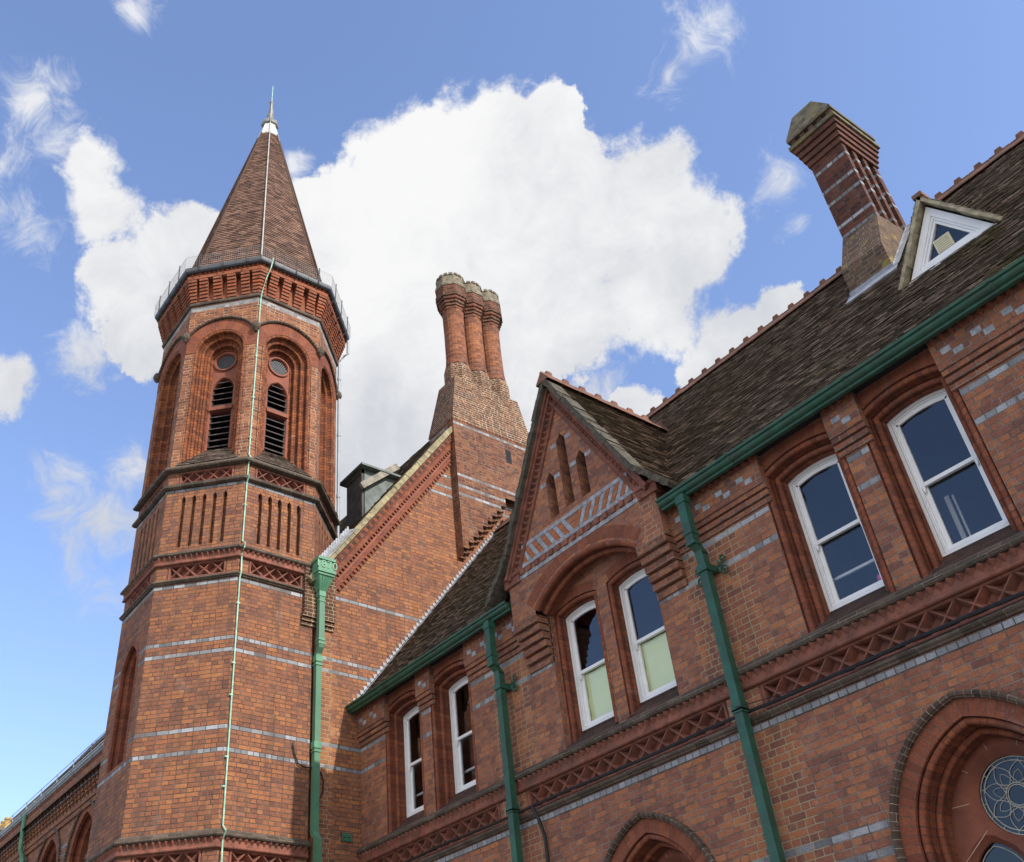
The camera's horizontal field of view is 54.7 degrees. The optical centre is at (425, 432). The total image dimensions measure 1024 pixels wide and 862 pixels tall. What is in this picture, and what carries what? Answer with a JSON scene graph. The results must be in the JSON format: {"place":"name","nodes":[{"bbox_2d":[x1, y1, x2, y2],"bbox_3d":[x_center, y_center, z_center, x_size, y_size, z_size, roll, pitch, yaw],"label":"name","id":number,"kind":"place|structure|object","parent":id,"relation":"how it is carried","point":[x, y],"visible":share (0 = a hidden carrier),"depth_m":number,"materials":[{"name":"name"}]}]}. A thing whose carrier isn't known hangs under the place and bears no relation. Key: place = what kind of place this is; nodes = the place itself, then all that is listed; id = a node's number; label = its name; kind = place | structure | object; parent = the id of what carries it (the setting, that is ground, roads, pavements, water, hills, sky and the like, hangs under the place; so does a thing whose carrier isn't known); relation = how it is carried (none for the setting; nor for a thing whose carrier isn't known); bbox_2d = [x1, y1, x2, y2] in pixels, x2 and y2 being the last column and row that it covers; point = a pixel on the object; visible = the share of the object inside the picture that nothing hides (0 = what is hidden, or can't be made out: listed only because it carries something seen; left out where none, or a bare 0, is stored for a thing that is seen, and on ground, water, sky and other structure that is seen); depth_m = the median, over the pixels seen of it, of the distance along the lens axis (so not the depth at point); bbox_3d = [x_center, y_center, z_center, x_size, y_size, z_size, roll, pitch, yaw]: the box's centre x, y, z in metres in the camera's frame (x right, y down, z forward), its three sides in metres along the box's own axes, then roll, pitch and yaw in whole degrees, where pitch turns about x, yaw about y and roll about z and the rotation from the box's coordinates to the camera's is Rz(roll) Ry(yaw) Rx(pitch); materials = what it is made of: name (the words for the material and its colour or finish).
{"place":"outdoors","nodes":[
{"label":"outdoors","id":0,"kind":"place"},
{"bbox_2d":[0,0,1023,822],"label":"sky","id":1,"kind":"structure","parent":0,"point":[626,183],"materials":[{"name":"blue"}]},
{"label":"ground","id":2,"kind":"structure","parent":0,"visible":0},
{"bbox_2d":[85,89,350,861],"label":"brick tower","id":3,"kind":"structure","parent":2,"relation":"on","point":[160,789],"depth_m":19.58,"materials":[{"name":"brick"}]},
{"bbox_2d":[221,103,273,861],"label":"lightning conductor","id":4,"kind":"object","parent":3,"relation":"attached to","point":[237,603],"visible":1,"depth_m":19.28,"materials":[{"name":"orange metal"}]},
{"bbox_2d":[336,340,348,535],"bbox_3d":[-1.994,0.348,23.908,0.312,7.000,0.095,3,-38,-9],"label":"rainwater pipe","id":5,"kind":"object","parent":3,"relation":"attached to","point":[338,457],"visible":0.78,"depth_m":23.87,"materials":[{"name":"grey metal"}]},
{"bbox_2d":[0,272,647,861],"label":"gabled block","id":6,"kind":"structure","parent":2,"relation":"on","point":[418,526],"depth_m":23.17,"materials":[{"name":"brick"}]},
{"bbox_2d":[0,817,11,831],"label":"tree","id":7,"kind":"object","parent":6,"relation":"on","point":[5,819],"visible":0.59,"depth_m":42.95,"materials":[{"name":"yellow plant"}]},
{"bbox_2d":[18,814,27,861],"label":"downpipe","id":8,"kind":"object","parent":6,"relation":"attached to","point":[21,840],"visible":1,"depth_m":31.06,"materials":[{"name":"green metal"}]},
{"bbox_2d":[310,555,336,861],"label":"downpipe","id":9,"kind":"object","parent":6,"relation":"attached to","point":[323,571],"visible":1,"depth_m":18.36,"materials":[{"name":"green metal"}]},
{"bbox_2d":[292,741,323,798],"bbox_3d":[-2.070,5.999,17.441,0.665,0.970,0.046,21,-44,-28],"label":"cable","id":10,"kind":"object","parent":9,"relation":"attached to","point":[308,767],"visible":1,"depth_m":17.45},
{"bbox_2d":[341,832,351,842],"bbox_3d":[-1.370,7.095,17.215,0.220,0.145,0.042,21,-44,-28],"label":"air brick","id":11,"kind":"object","parent":6,"relation":"attached to","point":[346,837],"visible":1,"depth_m":17.20,"materials":[{"name":"green paint"}]},
{"bbox_2d":[345,101,1023,861],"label":"brick building","id":12,"kind":"structure","parent":2,"relation":"on","point":[823,453],"depth_m":12.44,"materials":[{"name":"red brick"}]},
{"bbox_2d":[403,706,423,817],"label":"window","id":13,"kind":"structure","parent":12,"relation":"in","point":[411,721],"depth_m":17.63,"materials":[{"name":"white paint"}]},
{"bbox_2d":[449,676,475,793],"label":"window","id":14,"kind":"structure","parent":12,"relation":"in","point":[461,728],"depth_m":16.78,"materials":[{"name":"white paint"}]},
{"bbox_2d":[483,620,523,861],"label":"downpipe","id":15,"kind":"object","parent":12,"relation":"attached to","point":[501,687],"visible":1,"depth_m":14.67,"materials":[{"name":"green metal"}]},
{"bbox_2d":[585,665,612,720],"bbox_3d":[2.556,3.730,14.082,0.022,0.770,0.650,21,-44,-28],"label":"window blind","id":16,"kind":"object","parent":12,"relation":"attached to","point":[599,695],"visible":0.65,"depth_m":14.16,"materials":[{"name":"green fabric"}]},
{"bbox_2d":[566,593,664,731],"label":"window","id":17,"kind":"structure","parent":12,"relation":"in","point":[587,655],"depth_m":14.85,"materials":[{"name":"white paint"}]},
{"bbox_2d":[619,568,676,703],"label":"window","id":18,"kind":"structure","parent":12,"relation":"in","point":[631,589],"depth_m":14.02,"materials":[{"name":"white paint"}]},
{"bbox_2d":[641,632,675,691],"bbox_3d":[3.220,3.121,13.336,0.022,0.770,0.650,21,-44,-28],"label":"window blind","id":19,"kind":"object","parent":12,"relation":"attached to","point":[658,662],"visible":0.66,"depth_m":13.41,"materials":[{"name":"green fabric"}]},
{"bbox_2d":[604,812,716,861],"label":"pointed window","id":20,"kind":"structure","parent":12,"relation":"in","point":[672,840],"depth_m":12.19,"materials":[{"name":"brick"}]},
{"bbox_2d":[404,591,1023,861],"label":"cable","id":21,"kind":"object","parent":12,"relation":"attached to","point":[923,635],"visible":0.99,"depth_m":11.62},
{"bbox_2d":[674,493,785,861],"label":"downpipe","id":22,"kind":"object","parent":12,"relation":"attached to","point":[706,570],"visible":1,"depth_m":11.58,"materials":[{"name":"green metal"}]},
{"bbox_2d":[734,598,1023,707],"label":"wire","id":23,"kind":"object","parent":12,"relation":"attached to","point":[888,656],"visible":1,"depth_m":9.96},
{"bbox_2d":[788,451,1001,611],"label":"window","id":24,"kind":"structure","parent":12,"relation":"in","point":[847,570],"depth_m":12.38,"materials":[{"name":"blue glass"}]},
{"bbox_2d":[887,388,1009,557],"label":"window","id":25,"kind":"structure","parent":12,"relation":"in","point":[931,423],"depth_m":11.15,"materials":[{"name":"white paint"}]},
{"bbox_2d":[889,689,1023,861],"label":"pointed window","id":26,"kind":"structure","parent":12,"relation":"in","point":[971,797],"depth_m":9.50,"materials":[{"name":"brick"}]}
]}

